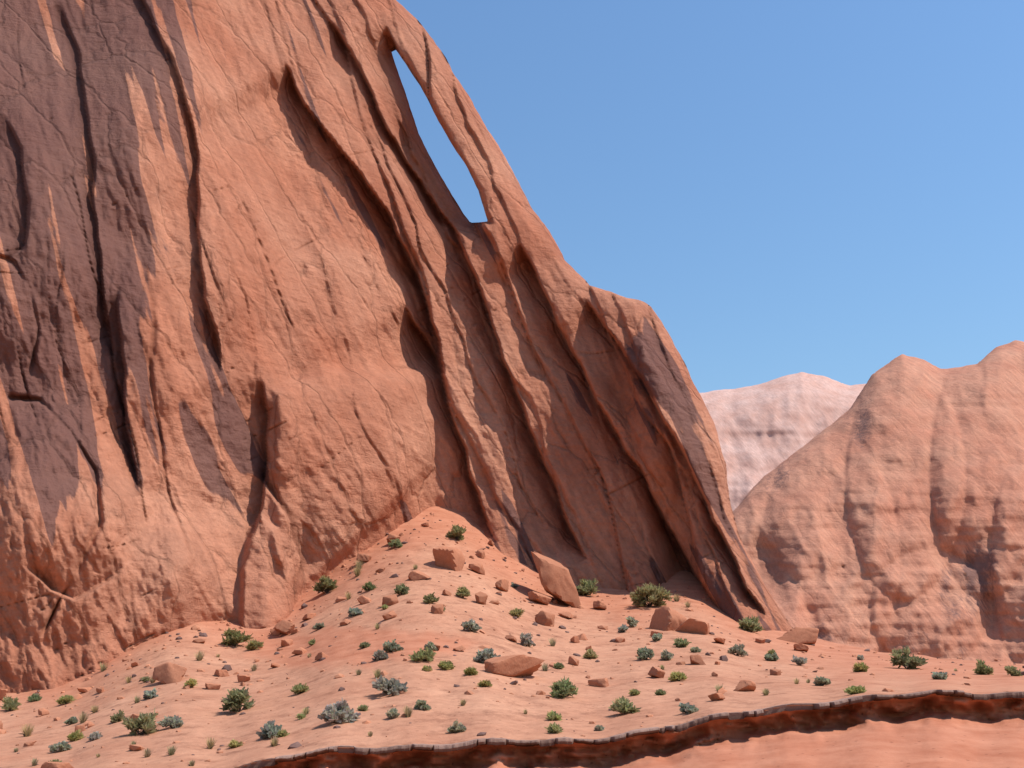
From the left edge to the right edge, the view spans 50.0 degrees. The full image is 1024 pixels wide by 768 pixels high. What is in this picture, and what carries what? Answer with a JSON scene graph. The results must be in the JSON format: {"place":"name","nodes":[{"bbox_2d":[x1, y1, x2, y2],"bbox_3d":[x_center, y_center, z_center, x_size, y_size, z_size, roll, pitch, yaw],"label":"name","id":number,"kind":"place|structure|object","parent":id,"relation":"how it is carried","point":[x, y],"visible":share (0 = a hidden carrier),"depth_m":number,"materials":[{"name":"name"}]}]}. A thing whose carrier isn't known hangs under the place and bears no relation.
{"place":"outdoors","nodes":[
{"label":"outdoors","id":0,"kind":"place"},
{"bbox_2d":[0,0,792,692],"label":"rock cliff","id":1,"kind":"structure","parent":0,"point":[286,324],"depth_m":71.39,"materials":[{"name":"stone"}]},
{"bbox_2d":[0,506,1023,767],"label":"sandy slope","id":2,"kind":"structure","parent":0,"point":[932,730],"depth_m":35.44,"materials":[{"name":"orange sand"}]},
{"bbox_2d":[0,689,7,699],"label":"rock","id":3,"kind":"object","parent":2,"relation":"on","point":[3,692],"visible":0.93,"depth_m":46.03,"materials":[{"name":"brown stone"}]},
{"bbox_2d":[23,740,35,746],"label":"boulder","id":4,"kind":"object","parent":2,"relation":"on","point":[30,743],"visible":0.99,"depth_m":33.49,"materials":[{"name":"orange stone"}]},
{"bbox_2d":[38,708,48,715],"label":"rock","id":5,"kind":"object","parent":2,"relation":"on","point":[42,711],"visible":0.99,"depth_m":41.07,"materials":[{"name":"orange stone"}]},
{"bbox_2d":[40,762,73,767],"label":"boulder","id":6,"kind":"object","parent":2,"relation":"on","point":[56,765],"visible":1,"depth_m":27.31,"materials":[{"name":"orange stone"}]},
{"bbox_2d":[75,725,85,731],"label":"rock","id":7,"kind":"object","parent":2,"relation":"on","point":[79,727],"visible":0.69,"depth_m":35.23,"materials":[{"name":"orange stone"}]},
{"bbox_2d":[77,687,91,692],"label":"boulder","id":8,"kind":"object","parent":2,"relation":"on","point":[84,689],"visible":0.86,"depth_m":45.07,"materials":[{"name":"brown stone"}]},
{"bbox_2d":[87,721,93,727],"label":"rock","id":9,"kind":"object","parent":2,"relation":"on","point":[90,724],"visible":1,"depth_m":35.66,"materials":[{"name":"orange stone"}]},
{"bbox_2d":[96,686,103,692],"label":"rock","id":10,"kind":"object","parent":2,"relation":"on","point":[100,689],"visible":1,"depth_m":43.57,"materials":[{"name":"brown stone"}]},
{"bbox_2d":[130,714,138,718],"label":"rock","id":11,"kind":"object","parent":2,"relation":"on","point":[135,715],"visible":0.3,"depth_m":34.36,"materials":[{"name":"orange stone"}]},
{"bbox_2d":[152,662,186,683],"bbox_3d":[-13.082,11.099,41.889,1.324,0.964,1.109,0,-16,0],"label":"boulder","id":12,"kind":"object","parent":2,"relation":"on","point":[167,673],"visible":0.92,"depth_m":41.76,"materials":[{"name":"brown stone"}]},
{"bbox_2d":[192,638,205,642],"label":"rock","id":13,"kind":"object","parent":2,"relation":"on","point":[199,640],"visible":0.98,"depth_m":50.48,"materials":[{"name":"brown stone"}]},
{"bbox_2d":[205,683,220,689],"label":"boulder","id":14,"kind":"object","parent":2,"relation":"on","point":[210,686],"visible":0.98,"depth_m":40.02,"materials":[{"name":"brown stone"}]},
{"bbox_2d":[214,669,228,676],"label":"boulder","id":15,"kind":"object","parent":2,"relation":"on","point":[221,673],"visible":1,"depth_m":43.04,"materials":[{"name":"brown stone"}]},
{"bbox_2d":[237,675,249,681],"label":"boulder","id":16,"kind":"object","parent":2,"relation":"on","point":[243,678],"visible":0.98,"depth_m":41.65,"materials":[{"name":"brown stone"}]},
{"bbox_2d":[271,663,279,667],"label":"rock","id":17,"kind":"object","parent":2,"relation":"on","point":[274,665],"visible":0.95,"depth_m":44.31,"materials":[{"name":"orange stone"}]},
{"bbox_2d":[272,630,280,635],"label":"rock","id":18,"kind":"object","parent":2,"relation":"on","point":[275,632],"visible":0.53,"depth_m":53.45,"materials":[{"name":"brown stone"}]},
{"bbox_2d":[274,620,294,634],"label":"boulder","id":19,"kind":"object","parent":2,"relation":"on","point":[285,627],"visible":0.91,"depth_m":52.85,"materials":[{"name":"brown stone"}]},
{"bbox_2d":[281,639,292,646],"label":"boulder","id":20,"kind":"object","parent":2,"relation":"on","point":[286,642],"visible":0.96,"depth_m":49.71,"materials":[{"name":"orange stone"}]},
{"bbox_2d":[292,647,306,654],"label":"boulder","id":21,"kind":"object","parent":2,"relation":"on","point":[299,651],"visible":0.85,"depth_m":46.33,"materials":[{"name":"orange stone"}]},
{"bbox_2d":[302,613,315,619],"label":"boulder","id":22,"kind":"object","parent":2,"relation":"on","point":[308,616],"visible":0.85,"depth_m":54.98,"materials":[{"name":"orange stone"}]},
{"bbox_2d":[315,652,327,659],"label":"boulder","id":23,"kind":"object","parent":2,"relation":"on","point":[320,655],"visible":0.94,"depth_m":42.83,"materials":[{"name":"orange stone"}]},
{"bbox_2d":[335,596,346,601],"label":"rock","id":24,"kind":"object","parent":2,"relation":"on","point":[339,599],"visible":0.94,"depth_m":56.39,"materials":[{"name":"orange stone"}]},
{"bbox_2d":[340,619,350,625],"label":"rock","id":25,"kind":"object","parent":2,"relation":"on","point":[344,622],"visible":1,"depth_m":49.62,"materials":[{"name":"orange stone"}]},
{"bbox_2d":[356,553,371,561],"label":"boulder","id":26,"kind":"object","parent":2,"relation":"on","point":[363,557],"visible":0.97,"depth_m":63.93,"materials":[{"name":"orange stone"}]},
{"bbox_2d":[357,596,370,603],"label":"boulder","id":27,"kind":"object","parent":2,"relation":"on","point":[363,600],"visible":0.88,"depth_m":53.59,"materials":[{"name":"orange stone"}]},
{"bbox_2d":[375,566,384,572],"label":"rock","id":28,"kind":"object","parent":2,"relation":"on","point":[381,569],"visible":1,"depth_m":60.55,"materials":[{"name":"orange stone"}]},
{"bbox_2d":[382,610,396,619],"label":"boulder","id":29,"kind":"object","parent":2,"relation":"on","point":[389,615],"visible":1,"depth_m":48.00,"materials":[{"name":"orange stone"}]},
{"bbox_2d":[382,594,398,605],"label":"boulder","id":30,"kind":"object","parent":2,"relation":"on","point":[390,600],"visible":0.95,"depth_m":51.29,"materials":[{"name":"orange stone"}]},
{"bbox_2d":[386,534,399,542],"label":"boulder","id":31,"kind":"object","parent":2,"relation":"on","point":[392,536],"visible":0.6,"depth_m":67.07,"materials":[{"name":"orange stone"}]},
{"bbox_2d":[408,570,429,580],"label":"boulder","id":32,"kind":"object","parent":2,"relation":"on","point":[414,575],"visible":1,"depth_m":56.86,"materials":[{"name":"orange stone"}]},
{"bbox_2d":[431,604,443,613],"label":"boulder","id":33,"kind":"object","parent":2,"relation":"on","point":[437,608],"visible":0.99,"depth_m":48.54,"materials":[{"name":"orange stone"}]},
{"bbox_2d":[442,589,451,595],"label":"boulder","id":34,"kind":"object","parent":2,"relation":"on","point":[446,592],"visible":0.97,"depth_m":53.53,"materials":[{"name":"orange stone"}]},
{"bbox_2d":[433,547,464,570],"bbox_3d":[-3.463,9.860,61.375,1.553,1.692,2.118,-7,-18,24],"label":"boulder","id":35,"kind":"object","parent":2,"relation":"on","point":[452,558],"visible":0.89,"depth_m":60.64,"materials":[{"name":"orange stone"}]},
{"bbox_2d":[453,645,465,650],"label":"rock","id":36,"kind":"object","parent":2,"relation":"on","point":[460,648],"visible":0.99,"depth_m":40.88,"materials":[{"name":"orange stone"}]},
{"bbox_2d":[468,564,484,574],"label":"boulder","id":37,"kind":"object","parent":2,"relation":"on","point":[478,568],"visible":1,"depth_m":61.52,"materials":[{"name":"orange stone"}]},
{"bbox_2d":[476,549,484,558],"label":"boulder","id":38,"kind":"object","parent":2,"relation":"on","point":[480,553],"visible":1,"depth_m":66.45,"materials":[{"name":"orange stone"}]},
{"bbox_2d":[475,591,487,604],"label":"boulder","id":39,"kind":"object","parent":2,"relation":"on","point":[480,597],"visible":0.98,"depth_m":53.12,"materials":[{"name":"orange stone"}]},
{"bbox_2d":[495,579,508,591],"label":"boulder","id":40,"kind":"object","parent":2,"relation":"on","point":[502,585],"visible":0.93,"depth_m":59.09,"materials":[{"name":"orange stone"}]},
{"bbox_2d":[505,635,516,642],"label":"boulder","id":41,"kind":"object","parent":2,"relation":"on","point":[511,638],"visible":0.94,"depth_m":46.00,"materials":[{"name":"brown stone"}]},
{"bbox_2d":[0,524,1022,765],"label":"shrubs","id":42,"kind":"object","parent":2,"relation":"on","point":[337,712],"visible":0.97,"depth_m":38.85,"materials":[{"name":"green plant"}]},
{"bbox_2d":[0,512,1023,764],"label":"rubble stones","id":43,"kind":"object","parent":2,"relation":"on","point":[298,744],"visible":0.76,"depth_m":44.87,"materials":[{"name":"brown stone"}]},
{"bbox_2d":[484,654,544,676],"bbox_3d":[0.080,9.773,37.746,2.353,0.902,0.919,11,-19,-33],"label":"boulder","id":44,"kind":"object","parent":2,"relation":"on","point":[517,665],"visible":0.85,"depth_m":37.35,"materials":[{"name":"orange stone"}]},
{"bbox_2d":[528,591,551,604],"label":"boulder","id":45,"kind":"object","parent":2,"relation":"on","point":[539,598],"visible":0.97,"depth_m":59.60,"materials":[{"name":"orange stone"}]},
{"bbox_2d":[535,610,554,626],"bbox_3d":[1.683,11.550,53.554,0.821,0.960,0.990,-10,-19,31],"label":"boulder","id":46,"kind":"object","parent":2,"relation":"on","point":[542,617],"visible":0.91,"depth_m":53.21,"materials":[{"name":"orange stone"}]},
{"bbox_2d":[531,551,580,607],"bbox_3d":[2.355,11.130,62.100,2.852,3.562,2.370,6,-17,-20],"label":"boulder","id":47,"kind":"object","parent":2,"relation":"on","point":[556,580],"visible":0.98,"depth_m":61.15,"materials":[{"name":"orange stone"}]},
{"bbox_2d":[558,611,573,617],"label":"boulder","id":48,"kind":"object","parent":2,"relation":"on","point":[567,614],"visible":1,"depth_m":57.34,"materials":[{"name":"orange stone"}]},
{"bbox_2d":[568,656,578,665],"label":"boulder","id":49,"kind":"object","parent":2,"relation":"on","point":[572,660],"visible":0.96,"depth_m":42.69,"materials":[{"name":"orange stone"}]},
{"bbox_2d":[570,636,579,642],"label":"rock","id":50,"kind":"object","parent":2,"relation":"on","point":[574,639],"visible":0.98,"depth_m":49.13,"materials":[{"name":"brown stone"}]},
{"bbox_2d":[577,634,586,639],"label":"rock","id":51,"kind":"object","parent":2,"relation":"on","point":[582,637],"visible":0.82,"depth_m":50.50,"materials":[{"name":"brown stone"}]},
{"bbox_2d":[588,678,608,686],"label":"boulder","id":52,"kind":"object","parent":2,"relation":"on","point":[601,682],"visible":1,"depth_m":37.46,"materials":[{"name":"brown stone"}]},
{"bbox_2d":[593,601,606,609],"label":"boulder","id":53,"kind":"object","parent":2,"relation":"on","point":[599,605],"visible":0.99,"depth_m":61.32,"materials":[{"name":"orange stone"}]},
{"bbox_2d":[615,637,624,642],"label":"rock","id":54,"kind":"object","parent":2,"relation":"on","point":[620,639],"visible":1,"depth_m":49.98,"materials":[{"name":"brown stone"}]},
{"bbox_2d":[239,689,1023,767],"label":"rock ledge","id":55,"kind":"object","parent":2,"relation":"on","point":[569,740],"visible":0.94,"depth_m":26.50,"materials":[{"name":"brown stone"}]},
{"bbox_2d":[648,666,664,677],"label":"boulder","id":56,"kind":"object","parent":2,"relation":"on","point":[656,672],"visible":0.97,"depth_m":38.35,"materials":[{"name":"orange stone"}]},
{"bbox_2d":[650,631,662,636],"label":"rock","id":57,"kind":"object","parent":2,"relation":"on","point":[653,632],"visible":0.52,"depth_m":51.09,"materials":[{"name":"brown stone"}]},
{"bbox_2d":[649,606,686,630],"bbox_3d":[7.622,11.686,54.273,1.512,1.331,1.604,-15,-22,42],"label":"boulder","id":58,"kind":"object","parent":2,"relation":"on","point":[664,618],"visible":0.83,"depth_m":53.84,"materials":[{"name":"orange stone"}]},
{"bbox_2d":[675,618,709,634],"bbox_3d":[8.628,11.785,52.990,1.773,0.946,1.452,-3,-16,11],"label":"boulder","id":59,"kind":"object","parent":2,"relation":"on","point":[693,625],"visible":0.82,"depth_m":52.60,"materials":[{"name":"brown stone"}]},
{"bbox_2d":[690,655,705,664],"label":"boulder","id":60,"kind":"object","parent":2,"relation":"on","point":[696,659],"visible":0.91,"depth_m":41.40,"materials":[{"name":"orange stone"}]},
{"bbox_2d":[708,693,724,700],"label":"boulder","id":61,"kind":"object","parent":2,"relation":"on","point":[716,696],"visible":0.94,"depth_m":30.39,"materials":[{"name":"brown stone"}]},
{"bbox_2d":[714,637,725,643],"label":"rock","id":62,"kind":"object","parent":2,"relation":"on","point":[719,640],"visible":1,"depth_m":49.66,"materials":[{"name":"orange stone"}]},
{"bbox_2d":[718,687,725,693],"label":"rock","id":63,"kind":"object","parent":2,"relation":"on","point":[722,690],"visible":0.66,"depth_m":31.47,"materials":[{"name":"orange stone"}]},
{"bbox_2d":[733,680,755,690],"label":"boulder","id":64,"kind":"object","parent":2,"relation":"on","point":[746,685],"visible":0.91,"depth_m":33.26,"materials":[{"name":"brown stone"}]},
{"bbox_2d":[755,637,765,643],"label":"rock","id":65,"kind":"object","parent":2,"relation":"on","point":[760,640],"visible":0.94,"depth_m":54.09,"materials":[{"name":"orange stone"}]},
{"bbox_2d":[770,669,780,675],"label":"rock","id":66,"kind":"object","parent":2,"relation":"on","point":[776,672],"visible":1,"depth_m":39.29,"materials":[{"name":"brown stone"}]},
{"bbox_2d":[776,627,818,643],"bbox_3d":[14.462,13.454,57.915,3.323,1.213,1.318,0,-16,0],"label":"boulder","id":67,"kind":"object","parent":2,"relation":"on","point":[808,635],"visible":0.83,"depth_m":57.50,"materials":[{"name":"brown stone"}]},
{"bbox_2d":[793,643,808,651],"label":"boulder","id":68,"kind":"object","parent":2,"relation":"on","point":[800,647],"visible":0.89,"depth_m":52.77,"materials":[{"name":"orange stone"}]},
{"bbox_2d":[392,0,1023,392],"label":"sky","id":69,"kind":"structure","parent":0,"point":[833,189],"materials":[{"name":"blue"}]},
{"bbox_2d":[700,372,865,510],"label":"cliff","id":70,"kind":"structure","parent":0,"point":[763,429],"depth_m":489.15,"materials":[{"name":"stone"}]},
{"bbox_2d":[733,340,1023,663],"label":"cliff","id":71,"kind":"structure","parent":0,"point":[884,513],"depth_m":193.43,"materials":[{"name":"stone"}]}
]}

